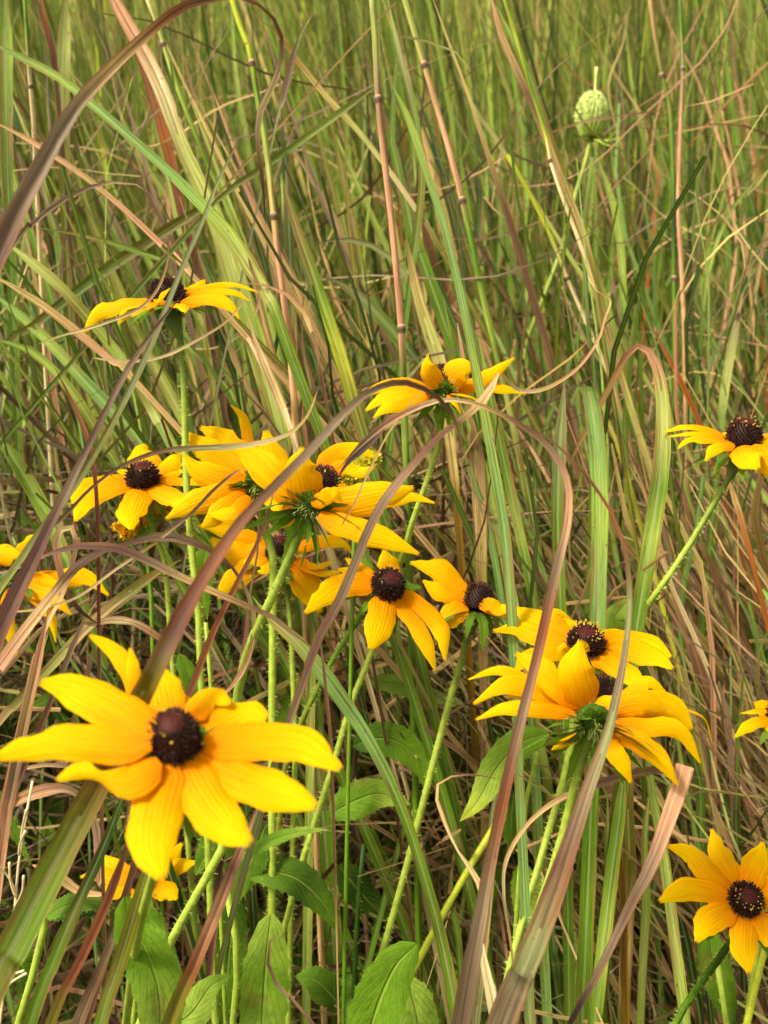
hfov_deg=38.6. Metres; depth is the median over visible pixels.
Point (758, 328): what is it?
grass leaf
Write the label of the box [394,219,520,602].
grass leaf
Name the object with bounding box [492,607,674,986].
coneflower
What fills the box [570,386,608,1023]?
grass leaf
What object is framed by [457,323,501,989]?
grass leaf
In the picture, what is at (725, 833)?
grass leaf
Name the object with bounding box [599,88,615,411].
grass leaf
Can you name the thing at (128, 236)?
grass leaf
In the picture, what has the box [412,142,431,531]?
grass leaf
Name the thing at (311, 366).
grass leaf
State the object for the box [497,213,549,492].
grass leaf
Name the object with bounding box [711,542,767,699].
grass leaf
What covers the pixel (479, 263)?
grass leaf
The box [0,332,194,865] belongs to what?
grass leaf
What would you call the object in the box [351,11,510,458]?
grass leaf
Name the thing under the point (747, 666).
grass leaf
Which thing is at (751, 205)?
grass leaf
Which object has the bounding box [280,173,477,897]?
grass leaf
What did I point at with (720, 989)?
leafy shoot
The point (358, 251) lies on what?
grass leaf
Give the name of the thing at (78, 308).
grass leaf
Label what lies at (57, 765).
grass leaf
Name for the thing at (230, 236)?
grass leaf
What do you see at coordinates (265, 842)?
leafy shoot
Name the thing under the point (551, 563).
grass leaf
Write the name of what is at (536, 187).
grass leaf
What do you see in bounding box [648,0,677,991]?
grass stalk
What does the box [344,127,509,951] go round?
grass leaf
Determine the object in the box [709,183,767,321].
grass leaf
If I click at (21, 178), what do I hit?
grass leaf
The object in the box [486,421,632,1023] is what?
grass leaf
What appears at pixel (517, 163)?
grass leaf
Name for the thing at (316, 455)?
grass leaf
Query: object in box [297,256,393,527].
grass leaf
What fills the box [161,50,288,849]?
grass leaf
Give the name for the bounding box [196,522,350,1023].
coneflower
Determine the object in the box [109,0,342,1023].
grass leaf
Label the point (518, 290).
grass leaf
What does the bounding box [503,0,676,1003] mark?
grass stalk
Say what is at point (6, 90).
grass leaf
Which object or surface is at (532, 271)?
grass leaf
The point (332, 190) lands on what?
grass leaf
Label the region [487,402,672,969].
grass leaf
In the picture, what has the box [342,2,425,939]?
grass leaf
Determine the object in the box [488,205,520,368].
grass leaf
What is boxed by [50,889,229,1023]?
leafy shoot
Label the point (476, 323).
grass leaf
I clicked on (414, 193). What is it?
grass leaf
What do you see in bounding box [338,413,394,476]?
grass leaf
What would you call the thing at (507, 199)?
grass leaf
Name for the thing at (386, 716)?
grass stalk
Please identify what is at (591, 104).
wild carrot
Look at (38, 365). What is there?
grass leaf
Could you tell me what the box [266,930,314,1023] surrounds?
grass leaf
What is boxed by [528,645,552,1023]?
grass leaf
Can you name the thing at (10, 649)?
grass leaf
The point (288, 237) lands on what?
grass leaf
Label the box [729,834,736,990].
grass leaf
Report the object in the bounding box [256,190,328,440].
grass leaf
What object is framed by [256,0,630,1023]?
grass leaf
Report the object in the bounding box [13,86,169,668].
grass leaf
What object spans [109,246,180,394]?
grass leaf
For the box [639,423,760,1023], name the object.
grass leaf
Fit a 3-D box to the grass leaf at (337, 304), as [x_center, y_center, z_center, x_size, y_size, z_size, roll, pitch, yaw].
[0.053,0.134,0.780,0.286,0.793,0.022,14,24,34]
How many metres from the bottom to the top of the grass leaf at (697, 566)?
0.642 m
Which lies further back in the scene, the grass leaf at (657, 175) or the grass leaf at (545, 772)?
the grass leaf at (657, 175)
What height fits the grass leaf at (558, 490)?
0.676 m
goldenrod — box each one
[110,503,173,922]
[335,449,382,1023]
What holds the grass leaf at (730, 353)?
on the ground
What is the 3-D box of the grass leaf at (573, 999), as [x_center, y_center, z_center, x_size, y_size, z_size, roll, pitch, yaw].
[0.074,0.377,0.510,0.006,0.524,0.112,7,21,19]
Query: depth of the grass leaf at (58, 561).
0.42 m
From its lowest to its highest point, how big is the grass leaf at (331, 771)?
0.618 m
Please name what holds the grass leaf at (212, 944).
on the ground
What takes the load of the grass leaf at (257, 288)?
attached to the grass leaf at (230, 236)
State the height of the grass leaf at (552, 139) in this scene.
0.848 m
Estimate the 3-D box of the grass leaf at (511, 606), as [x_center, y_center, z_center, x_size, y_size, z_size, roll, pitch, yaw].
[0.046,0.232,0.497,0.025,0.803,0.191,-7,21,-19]
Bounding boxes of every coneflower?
[0,534,108,654]
[0,634,343,1023]
[70,444,198,942]
[80,842,194,1023]
[83,276,258,1023]
[131,430,434,1023]
[165,404,282,915]
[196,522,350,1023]
[263,550,449,915]
[282,354,525,935]
[376,558,505,953]
[468,639,711,934]
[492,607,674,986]
[573,415,767,903]
[658,828,767,1023]
[734,699,767,1010]
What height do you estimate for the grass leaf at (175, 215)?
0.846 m
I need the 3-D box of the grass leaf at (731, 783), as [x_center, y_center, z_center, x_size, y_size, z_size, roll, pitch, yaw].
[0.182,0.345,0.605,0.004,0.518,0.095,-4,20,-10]
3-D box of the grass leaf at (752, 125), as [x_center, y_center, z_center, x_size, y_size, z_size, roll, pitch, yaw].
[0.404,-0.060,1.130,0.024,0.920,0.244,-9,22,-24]
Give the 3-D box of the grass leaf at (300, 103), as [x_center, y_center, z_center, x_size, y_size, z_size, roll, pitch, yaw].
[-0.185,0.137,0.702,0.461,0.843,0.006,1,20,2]
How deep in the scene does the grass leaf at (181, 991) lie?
0.33 m
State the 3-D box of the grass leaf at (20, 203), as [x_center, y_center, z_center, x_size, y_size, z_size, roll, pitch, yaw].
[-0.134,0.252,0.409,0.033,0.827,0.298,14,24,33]
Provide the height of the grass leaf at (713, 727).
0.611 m
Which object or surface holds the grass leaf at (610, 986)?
on the ground
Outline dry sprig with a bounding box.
[0,780,37,1023]
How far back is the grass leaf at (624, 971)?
0.48 m
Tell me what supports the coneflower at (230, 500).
on the ground
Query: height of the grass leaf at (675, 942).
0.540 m
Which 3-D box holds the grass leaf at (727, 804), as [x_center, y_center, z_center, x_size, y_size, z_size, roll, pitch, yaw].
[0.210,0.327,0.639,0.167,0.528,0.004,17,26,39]
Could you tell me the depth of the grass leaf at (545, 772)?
0.56 m
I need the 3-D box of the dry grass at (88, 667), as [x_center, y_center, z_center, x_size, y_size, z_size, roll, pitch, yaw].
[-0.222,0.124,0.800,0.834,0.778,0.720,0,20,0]
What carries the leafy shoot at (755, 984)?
on the ground
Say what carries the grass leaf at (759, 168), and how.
on the ground
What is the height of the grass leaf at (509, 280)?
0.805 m
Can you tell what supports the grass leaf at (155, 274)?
on the ground
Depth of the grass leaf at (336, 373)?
0.63 m
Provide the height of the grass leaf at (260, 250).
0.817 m
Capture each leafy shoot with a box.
[0,791,116,1023]
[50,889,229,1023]
[175,543,227,1023]
[192,822,327,1023]
[216,853,339,1023]
[295,938,440,1023]
[329,673,463,1001]
[414,808,507,975]
[460,724,548,941]
[605,598,738,1023]
[741,948,766,1023]
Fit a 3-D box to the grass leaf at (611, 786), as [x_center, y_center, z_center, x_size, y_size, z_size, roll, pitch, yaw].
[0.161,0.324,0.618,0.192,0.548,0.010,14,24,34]
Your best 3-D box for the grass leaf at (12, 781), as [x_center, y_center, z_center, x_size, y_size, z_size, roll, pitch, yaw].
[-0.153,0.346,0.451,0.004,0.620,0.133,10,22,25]
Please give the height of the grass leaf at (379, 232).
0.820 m
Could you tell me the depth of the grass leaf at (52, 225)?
0.73 m
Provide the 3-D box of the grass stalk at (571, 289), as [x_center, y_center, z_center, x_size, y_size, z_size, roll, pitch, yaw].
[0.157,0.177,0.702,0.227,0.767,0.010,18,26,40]
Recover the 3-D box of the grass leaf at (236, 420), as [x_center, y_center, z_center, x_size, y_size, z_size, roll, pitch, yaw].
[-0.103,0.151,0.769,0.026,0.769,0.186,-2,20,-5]
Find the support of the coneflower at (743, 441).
on the ground
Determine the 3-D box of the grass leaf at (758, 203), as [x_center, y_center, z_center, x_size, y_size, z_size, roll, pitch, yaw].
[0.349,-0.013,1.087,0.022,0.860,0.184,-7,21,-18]
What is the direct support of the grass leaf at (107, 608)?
on the ground
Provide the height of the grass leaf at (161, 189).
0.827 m
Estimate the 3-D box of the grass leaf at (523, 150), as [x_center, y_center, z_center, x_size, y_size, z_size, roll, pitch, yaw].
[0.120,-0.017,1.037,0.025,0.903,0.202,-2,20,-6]
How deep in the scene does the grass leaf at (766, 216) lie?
0.98 m
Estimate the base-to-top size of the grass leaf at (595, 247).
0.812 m
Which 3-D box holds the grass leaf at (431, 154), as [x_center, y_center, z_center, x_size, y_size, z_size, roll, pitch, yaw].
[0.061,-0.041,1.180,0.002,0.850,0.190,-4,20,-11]
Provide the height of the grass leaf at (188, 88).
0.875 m
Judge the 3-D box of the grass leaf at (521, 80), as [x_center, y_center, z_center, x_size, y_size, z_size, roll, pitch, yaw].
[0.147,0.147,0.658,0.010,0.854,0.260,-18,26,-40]
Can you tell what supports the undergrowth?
on the ground
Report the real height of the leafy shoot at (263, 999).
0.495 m
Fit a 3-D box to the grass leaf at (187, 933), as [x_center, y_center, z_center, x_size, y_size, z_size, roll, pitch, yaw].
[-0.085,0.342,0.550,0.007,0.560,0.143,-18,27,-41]
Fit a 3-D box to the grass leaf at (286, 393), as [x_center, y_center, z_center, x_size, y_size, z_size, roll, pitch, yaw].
[0.034,0.219,0.659,0.301,0.718,0.004,10,22,24]
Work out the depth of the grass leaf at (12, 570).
0.36 m
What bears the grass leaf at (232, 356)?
on the ground
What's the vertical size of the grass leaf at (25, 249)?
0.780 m
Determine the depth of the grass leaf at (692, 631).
0.58 m
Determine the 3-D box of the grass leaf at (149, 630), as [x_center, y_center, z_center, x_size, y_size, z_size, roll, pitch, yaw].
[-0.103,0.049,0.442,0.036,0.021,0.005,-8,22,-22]
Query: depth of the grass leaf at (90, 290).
0.69 m
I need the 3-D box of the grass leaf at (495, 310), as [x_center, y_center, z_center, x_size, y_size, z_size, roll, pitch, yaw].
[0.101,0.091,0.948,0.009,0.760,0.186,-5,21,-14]
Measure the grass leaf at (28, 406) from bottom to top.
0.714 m
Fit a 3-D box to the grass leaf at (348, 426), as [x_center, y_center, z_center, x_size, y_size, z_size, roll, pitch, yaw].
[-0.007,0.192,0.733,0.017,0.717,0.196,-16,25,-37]
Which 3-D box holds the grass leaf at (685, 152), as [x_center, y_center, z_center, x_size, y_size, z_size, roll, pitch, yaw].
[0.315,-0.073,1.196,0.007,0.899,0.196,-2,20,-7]
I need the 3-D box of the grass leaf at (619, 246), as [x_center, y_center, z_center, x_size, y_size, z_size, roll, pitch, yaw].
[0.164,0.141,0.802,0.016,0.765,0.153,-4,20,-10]
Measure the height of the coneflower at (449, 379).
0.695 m
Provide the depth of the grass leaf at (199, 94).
0.79 m
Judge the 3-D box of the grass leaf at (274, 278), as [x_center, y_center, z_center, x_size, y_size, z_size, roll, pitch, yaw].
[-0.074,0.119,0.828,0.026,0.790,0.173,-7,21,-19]
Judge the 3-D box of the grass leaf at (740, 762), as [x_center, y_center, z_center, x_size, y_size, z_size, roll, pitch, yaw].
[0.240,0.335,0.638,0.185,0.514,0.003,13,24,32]
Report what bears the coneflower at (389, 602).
on the ground
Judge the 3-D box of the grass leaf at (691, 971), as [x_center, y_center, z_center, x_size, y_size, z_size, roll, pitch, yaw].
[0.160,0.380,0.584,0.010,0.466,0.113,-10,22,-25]
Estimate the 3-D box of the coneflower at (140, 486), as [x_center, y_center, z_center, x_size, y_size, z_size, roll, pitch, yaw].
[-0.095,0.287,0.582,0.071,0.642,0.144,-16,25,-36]
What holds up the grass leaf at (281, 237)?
on the ground
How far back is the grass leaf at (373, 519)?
0.35 m
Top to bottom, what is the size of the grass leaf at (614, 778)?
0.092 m
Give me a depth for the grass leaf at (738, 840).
0.56 m
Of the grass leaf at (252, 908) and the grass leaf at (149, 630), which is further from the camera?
the grass leaf at (252, 908)
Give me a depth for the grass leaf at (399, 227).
0.88 m
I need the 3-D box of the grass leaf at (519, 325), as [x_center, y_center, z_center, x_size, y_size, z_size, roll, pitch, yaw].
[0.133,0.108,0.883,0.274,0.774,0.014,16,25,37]
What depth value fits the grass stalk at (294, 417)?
0.53 m
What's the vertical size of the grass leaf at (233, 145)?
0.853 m
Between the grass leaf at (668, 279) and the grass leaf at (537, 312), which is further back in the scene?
the grass leaf at (668, 279)
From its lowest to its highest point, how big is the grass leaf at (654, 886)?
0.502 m
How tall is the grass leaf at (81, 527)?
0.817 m
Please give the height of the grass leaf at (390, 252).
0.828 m
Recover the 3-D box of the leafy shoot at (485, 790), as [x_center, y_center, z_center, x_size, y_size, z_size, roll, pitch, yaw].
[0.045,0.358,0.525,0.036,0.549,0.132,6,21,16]
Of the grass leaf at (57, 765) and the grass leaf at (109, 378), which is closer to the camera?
the grass leaf at (57, 765)
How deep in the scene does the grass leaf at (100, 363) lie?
0.81 m
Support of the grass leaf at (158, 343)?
on the ground
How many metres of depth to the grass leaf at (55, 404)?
0.64 m
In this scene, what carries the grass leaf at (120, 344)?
on the ground
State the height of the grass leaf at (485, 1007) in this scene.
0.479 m
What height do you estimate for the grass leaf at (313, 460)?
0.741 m
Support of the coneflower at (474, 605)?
on the ground
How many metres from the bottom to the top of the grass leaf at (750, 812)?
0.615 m
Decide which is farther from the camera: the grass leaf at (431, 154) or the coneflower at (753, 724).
the grass leaf at (431, 154)
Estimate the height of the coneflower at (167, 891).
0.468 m
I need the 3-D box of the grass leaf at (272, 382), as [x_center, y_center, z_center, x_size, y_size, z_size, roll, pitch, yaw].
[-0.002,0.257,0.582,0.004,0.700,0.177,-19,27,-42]
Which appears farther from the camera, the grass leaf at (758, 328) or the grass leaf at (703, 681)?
the grass leaf at (758, 328)
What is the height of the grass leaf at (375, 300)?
0.736 m
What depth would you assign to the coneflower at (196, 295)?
0.45 m
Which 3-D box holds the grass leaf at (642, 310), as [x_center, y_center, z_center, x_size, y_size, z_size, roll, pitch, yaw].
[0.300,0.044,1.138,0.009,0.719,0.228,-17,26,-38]
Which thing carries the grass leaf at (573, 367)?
on the ground
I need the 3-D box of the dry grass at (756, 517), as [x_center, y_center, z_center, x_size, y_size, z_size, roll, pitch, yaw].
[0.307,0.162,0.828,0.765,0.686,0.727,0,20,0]
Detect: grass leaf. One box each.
[0,0,60,1016]
[0,0,283,272]
[0,2,470,463]
[0,46,497,991]
[0,76,388,446]
[0,123,245,593]
[0,124,695,950]
[0,136,124,686]
[0,198,215,355]
[0,207,163,587]
[0,210,301,1023]
[0,278,635,1023]
[0,290,185,649]
[0,297,445,1022]
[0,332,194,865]
[0,339,362,981]
[0,379,463,1005]
[0,437,221,1023]
[0,525,105,817]
[0,532,255,691]
[0,542,310,646]
[0,559,181,725]
[0,609,48,900]
[3,353,148,661]
[4,262,182,971]
[10,181,152,251]
[12,246,443,1023]
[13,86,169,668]
[13,99,120,630]
[13,136,149,622]
[13,171,197,908]
[13,184,101,680]
[13,783,100,885]
[15,91,228,569]
[15,600,96,797]
[17,469,241,611]
[23,798,123,1023]
[26,763,128,833]
[27,0,130,646]
[28,237,57,299]
[31,69,313,1016]
[32,864,101,896]
[34,227,736,998]
[39,239,168,343]
[40,0,106,631]
[41,28,196,664]
[41,240,159,447]
[43,182,313,868]
[44,301,144,668]
[45,843,128,1023]
[53,266,185,642]
[54,0,110,1021]
[54,390,317,526]
[56,370,106,984]
[65,138,423,938]
[71,73,209,415]
[71,886,131,1023]
[73,241,194,634]
[79,116,413,871]
[79,150,183,532]
[80,72,467,945]
[81,178,240,996]
[81,616,160,640]
[84,53,260,399]
[84,649,211,1023]
[85,494,273,1023]
[93,870,147,1023]
[94,116,199,416]
[94,301,243,362]
[99,13,291,771]
[104,278,131,418]
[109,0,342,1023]
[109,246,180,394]
[121,211,150,317]
[127,263,295,1018]
[135,53,310,1023]
[137,23,248,524]
[151,182,316,1022]
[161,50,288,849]
[161,808,257,1023]
[162,1,213,183]
[165,41,472,640]
[165,273,254,814]
[167,12,313,670]
[167,222,230,568]
[167,268,364,776]
[185,26,335,554]
[186,89,400,941]
[191,88,453,730]
[193,23,341,432]
[195,146,241,999]
[200,253,613,1006]
[202,305,294,1015]
[205,71,343,893]
[205,510,259,1023]
[208,373,498,1023]
[210,146,285,604]
[218,116,277,299]
[222,58,445,687]
[230,4,376,695]
[232,659,257,937]
[234,191,252,254]
[240,203,359,951]
[240,282,419,979]
[240,335,251,406]
[247,316,449,1023]
[248,258,259,315]
[252,596,457,1023]
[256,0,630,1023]
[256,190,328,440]
[259,238,352,441]
[261,20,752,1021]
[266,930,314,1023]
[267,193,450,947]
[272,174,283,525]
[273,291,467,940]
[279,82,311,1016]
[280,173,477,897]
[281,246,437,877]
[282,0,401,450]
[290,301,479,715]
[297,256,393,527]
[297,324,337,428]
[300,114,471,563]
[302,611,317,1023]
[311,237,592,974]
[312,85,513,557]
[315,56,399,533]
[320,275,730,827]
[320,645,338,1023]
[321,186,608,1016]
[332,288,507,726]
[335,185,372,365]
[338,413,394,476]
[338,622,485,1023]
[339,398,572,1023]
[341,61,583,608]
[341,391,421,526]
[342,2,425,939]
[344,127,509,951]
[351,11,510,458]
[360,705,437,980]
[368,188,422,381]
[369,53,424,940]
[376,18,424,298]
[388,31,527,607]
[388,79,534,1023]
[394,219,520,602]
[395,11,582,618]
[397,54,424,439]
[403,50,550,572]
[405,232,480,859]
[410,63,426,497]
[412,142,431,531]
[414,32,460,648]
[417,108,474,377]
[420,21,439,436]
[424,151,587,507]
[427,94,437,227]
[432,477,656,982]
[433,0,664,943]
[435,98,459,505]
[435,774,497,1012]
[443,297,562,1000]
[449,869,462,981]
[451,891,465,983]
[455,438,736,1020]
[456,74,758,599]
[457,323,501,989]
[459,402,577,977]
[463,34,481,412]
[469,418,489,949]
[470,460,562,1023]
[471,792,498,1023]
[472,30,488,274]
[473,155,506,424]
[478,177,484,359]
[478,337,608,1023]
[482,858,497,1011]
[483,95,519,416]
[484,156,513,368]
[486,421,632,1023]
[487,212,552,439]
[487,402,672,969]
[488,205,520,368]
[489,88,501,367]
[491,0,763,1007]
[496,6,717,770]
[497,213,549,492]
[498,0,530,437]
[498,852,519,1021]
[502,765,674,963]
[508,2,519,374]
[520,149,542,414]
[521,506,636,1009]
[526,110,583,421]
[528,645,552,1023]
[532,446,767,967]
[534,68,539,468]
[537,487,668,941]
[548,725,657,1023]
[551,383,573,1023]
[555,225,642,516]
[565,558,767,1023]
[567,763,693,1023]
[568,342,670,1022]
[569,108,631,428]
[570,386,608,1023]
[570,777,599,1015]
[575,210,603,413]
[577,710,722,1022]
[582,183,610,439]
[587,780,625,1023]
[592,383,711,824]
[593,141,598,384]
[594,152,632,531]
[596,834,615,1023]
[599,53,659,403]
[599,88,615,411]
[604,792,609,1017]
[606,606,724,845]
[607,18,690,388]
[607,125,766,492]
[609,526,766,912]
[610,924,618,1023]
[611,412,767,700]
[615,25,641,327]
[617,751,635,1023]
[618,851,629,1023]
[620,218,670,401]
[623,7,711,422]
[623,535,767,768]
[624,99,736,490]
[628,400,767,749]
[634,555,710,775]
[634,801,675,1023]
[636,187,671,341]
[636,432,767,964]
[636,797,650,1023]
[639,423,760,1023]
[641,455,762,844]
[645,0,678,344]
[645,628,704,1008]
[645,760,690,1023]
[645,803,704,1023]
[647,665,734,857]
[647,698,681,960]
[648,320,765,631]
[652,98,678,552]
[654,624,743,855]
[655,413,767,584]
[658,549,767,836]
[661,9,737,502]
[664,295,742,1019]
[666,497,716,828]
[667,669,707,904]
[672,738,763,1009]
[674,2,690,384]
[677,170,767,636]
[681,508,767,689]
[686,650,767,821]
[686,826,714,1023]
[693,176,708,472]
[695,0,722,396]
[705,817,718,1022]
[705,845,767,1014]
[706,492,748,627]
[707,62,765,523]
[707,121,730,469]
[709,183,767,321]
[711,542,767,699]
[717,35,767,432]
[722,680,741,1023]
[723,0,767,274]
[723,465,767,630]
[725,35,767,469]
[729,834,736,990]
[733,661,748,1022]
[735,106,766,196]
[741,751,765,1006]
[745,203,762,405]
[750,0,766,220]
[766,179,767,292]
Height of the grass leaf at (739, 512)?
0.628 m
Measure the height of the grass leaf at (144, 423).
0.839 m
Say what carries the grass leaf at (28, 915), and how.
on the ground
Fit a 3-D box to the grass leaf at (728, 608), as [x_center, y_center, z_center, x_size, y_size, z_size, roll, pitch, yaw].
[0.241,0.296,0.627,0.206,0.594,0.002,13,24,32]
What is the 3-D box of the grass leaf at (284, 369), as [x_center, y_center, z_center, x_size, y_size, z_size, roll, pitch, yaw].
[0.036,0.213,0.647,0.429,0.736,0.006,3,20,8]
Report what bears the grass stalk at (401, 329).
on the ground
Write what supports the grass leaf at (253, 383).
on the ground
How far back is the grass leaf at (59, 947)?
0.35 m
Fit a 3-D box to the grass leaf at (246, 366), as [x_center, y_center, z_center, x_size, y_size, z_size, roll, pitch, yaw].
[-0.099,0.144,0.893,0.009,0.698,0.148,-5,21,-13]
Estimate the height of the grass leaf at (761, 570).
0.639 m
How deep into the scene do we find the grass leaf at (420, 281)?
0.74 m
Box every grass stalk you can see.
[23,0,89,987]
[145,0,393,944]
[230,0,327,1023]
[238,173,369,955]
[246,337,431,875]
[369,0,422,981]
[402,0,606,1005]
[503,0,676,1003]
[506,155,667,563]
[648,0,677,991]
[675,0,690,902]
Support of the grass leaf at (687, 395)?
on the ground
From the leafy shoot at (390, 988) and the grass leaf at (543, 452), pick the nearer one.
the leafy shoot at (390, 988)
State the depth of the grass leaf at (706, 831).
0.60 m
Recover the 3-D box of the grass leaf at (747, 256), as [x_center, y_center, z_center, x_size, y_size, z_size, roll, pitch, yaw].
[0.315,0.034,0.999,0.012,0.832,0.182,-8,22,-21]
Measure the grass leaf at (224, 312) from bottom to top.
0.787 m
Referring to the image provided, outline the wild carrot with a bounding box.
[505,67,618,449]
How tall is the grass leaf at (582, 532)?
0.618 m
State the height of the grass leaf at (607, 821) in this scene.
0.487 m
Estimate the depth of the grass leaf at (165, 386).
0.62 m
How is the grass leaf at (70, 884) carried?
on the ground
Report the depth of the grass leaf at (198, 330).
0.74 m
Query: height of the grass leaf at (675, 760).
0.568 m
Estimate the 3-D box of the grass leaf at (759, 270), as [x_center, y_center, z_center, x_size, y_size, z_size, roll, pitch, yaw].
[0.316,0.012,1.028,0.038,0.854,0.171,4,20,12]
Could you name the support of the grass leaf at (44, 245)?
on the ground
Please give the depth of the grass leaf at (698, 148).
1.10 m
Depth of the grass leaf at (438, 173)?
0.96 m
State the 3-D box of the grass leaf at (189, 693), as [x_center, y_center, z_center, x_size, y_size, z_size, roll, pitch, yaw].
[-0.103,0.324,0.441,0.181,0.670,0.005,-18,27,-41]
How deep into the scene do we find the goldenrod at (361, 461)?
0.47 m
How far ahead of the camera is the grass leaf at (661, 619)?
0.64 m
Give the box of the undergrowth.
[0,573,767,1023]
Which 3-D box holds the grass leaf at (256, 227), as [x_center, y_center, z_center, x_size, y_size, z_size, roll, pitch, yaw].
[-0.004,0.114,0.728,0.353,0.866,0.006,12,23,30]
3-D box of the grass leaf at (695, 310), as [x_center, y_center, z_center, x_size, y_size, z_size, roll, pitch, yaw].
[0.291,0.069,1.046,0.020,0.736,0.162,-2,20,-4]
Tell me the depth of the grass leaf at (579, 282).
1.09 m
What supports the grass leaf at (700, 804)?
on the ground
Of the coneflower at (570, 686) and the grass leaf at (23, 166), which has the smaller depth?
the coneflower at (570, 686)
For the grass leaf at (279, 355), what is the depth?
0.64 m
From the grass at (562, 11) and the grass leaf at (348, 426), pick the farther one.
the grass at (562, 11)
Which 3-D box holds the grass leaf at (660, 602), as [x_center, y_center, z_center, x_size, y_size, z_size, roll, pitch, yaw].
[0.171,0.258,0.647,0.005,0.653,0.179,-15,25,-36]
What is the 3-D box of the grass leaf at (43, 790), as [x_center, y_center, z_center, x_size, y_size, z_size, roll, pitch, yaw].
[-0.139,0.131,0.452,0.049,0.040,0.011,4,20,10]
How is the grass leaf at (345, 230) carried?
on the ground
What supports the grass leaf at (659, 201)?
on the ground
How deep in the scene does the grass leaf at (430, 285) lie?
0.68 m
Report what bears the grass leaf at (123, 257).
on the ground
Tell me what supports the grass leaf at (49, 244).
on the ground
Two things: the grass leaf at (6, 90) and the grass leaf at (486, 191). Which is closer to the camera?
the grass leaf at (6, 90)
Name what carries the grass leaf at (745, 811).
on the ground
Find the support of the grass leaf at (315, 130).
on the ground
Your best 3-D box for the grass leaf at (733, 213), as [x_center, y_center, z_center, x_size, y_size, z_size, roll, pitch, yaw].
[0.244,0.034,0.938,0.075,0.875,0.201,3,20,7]
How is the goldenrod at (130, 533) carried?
on the ground
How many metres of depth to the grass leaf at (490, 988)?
0.38 m
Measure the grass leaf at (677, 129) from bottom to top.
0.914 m
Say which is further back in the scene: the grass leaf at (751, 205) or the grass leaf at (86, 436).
the grass leaf at (751, 205)
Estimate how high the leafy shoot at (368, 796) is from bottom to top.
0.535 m
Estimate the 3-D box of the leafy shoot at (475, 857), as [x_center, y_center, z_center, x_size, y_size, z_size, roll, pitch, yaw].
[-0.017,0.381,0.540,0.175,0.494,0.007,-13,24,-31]
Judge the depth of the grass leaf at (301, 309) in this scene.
0.50 m
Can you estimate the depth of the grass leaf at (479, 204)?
0.88 m
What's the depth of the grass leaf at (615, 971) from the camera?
0.62 m
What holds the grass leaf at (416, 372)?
on the ground
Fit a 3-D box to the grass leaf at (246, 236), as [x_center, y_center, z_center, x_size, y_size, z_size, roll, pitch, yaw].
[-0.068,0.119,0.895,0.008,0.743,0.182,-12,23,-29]
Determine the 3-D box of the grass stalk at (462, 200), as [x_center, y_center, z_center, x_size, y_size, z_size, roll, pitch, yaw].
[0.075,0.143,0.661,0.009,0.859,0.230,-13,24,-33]
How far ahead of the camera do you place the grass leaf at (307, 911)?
0.53 m
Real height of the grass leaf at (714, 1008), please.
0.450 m
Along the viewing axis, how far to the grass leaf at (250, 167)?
0.82 m
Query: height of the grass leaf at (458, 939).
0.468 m
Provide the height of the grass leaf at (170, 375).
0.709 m
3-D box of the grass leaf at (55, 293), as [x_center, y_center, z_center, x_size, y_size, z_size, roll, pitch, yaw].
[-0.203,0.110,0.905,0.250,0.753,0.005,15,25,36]
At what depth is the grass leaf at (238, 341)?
0.84 m
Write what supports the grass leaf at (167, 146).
on the ground
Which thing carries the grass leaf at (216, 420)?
on the ground
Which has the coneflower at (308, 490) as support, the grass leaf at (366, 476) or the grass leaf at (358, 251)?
the grass leaf at (366, 476)
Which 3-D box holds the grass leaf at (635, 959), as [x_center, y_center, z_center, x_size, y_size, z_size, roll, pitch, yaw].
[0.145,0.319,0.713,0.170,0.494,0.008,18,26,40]
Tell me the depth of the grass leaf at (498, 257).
0.94 m
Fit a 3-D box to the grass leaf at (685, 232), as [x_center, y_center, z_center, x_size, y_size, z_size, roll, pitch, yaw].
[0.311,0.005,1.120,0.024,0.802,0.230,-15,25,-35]
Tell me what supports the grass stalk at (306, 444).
on the ground
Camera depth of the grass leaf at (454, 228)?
0.80 m
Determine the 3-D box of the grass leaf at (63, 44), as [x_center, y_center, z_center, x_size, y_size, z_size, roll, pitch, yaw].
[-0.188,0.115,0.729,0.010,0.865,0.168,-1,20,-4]
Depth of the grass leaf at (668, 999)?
0.64 m
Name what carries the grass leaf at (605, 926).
on the ground
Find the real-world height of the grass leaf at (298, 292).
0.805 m
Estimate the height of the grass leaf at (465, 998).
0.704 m
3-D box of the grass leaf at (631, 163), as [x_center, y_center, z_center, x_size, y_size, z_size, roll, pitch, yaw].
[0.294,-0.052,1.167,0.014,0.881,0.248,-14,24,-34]
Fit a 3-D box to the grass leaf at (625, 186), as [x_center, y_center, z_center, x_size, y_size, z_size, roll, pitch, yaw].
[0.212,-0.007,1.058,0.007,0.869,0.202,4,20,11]
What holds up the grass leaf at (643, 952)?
on the ground
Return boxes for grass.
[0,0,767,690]
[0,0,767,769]
[0,115,726,1023]
[8,0,760,124]
[22,0,721,351]
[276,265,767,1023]
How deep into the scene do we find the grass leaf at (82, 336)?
0.52 m
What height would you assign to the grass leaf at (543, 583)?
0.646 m
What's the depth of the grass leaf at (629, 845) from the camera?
0.50 m
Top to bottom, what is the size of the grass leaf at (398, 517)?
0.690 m
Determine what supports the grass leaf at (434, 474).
on the ground
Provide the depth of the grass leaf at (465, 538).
0.66 m

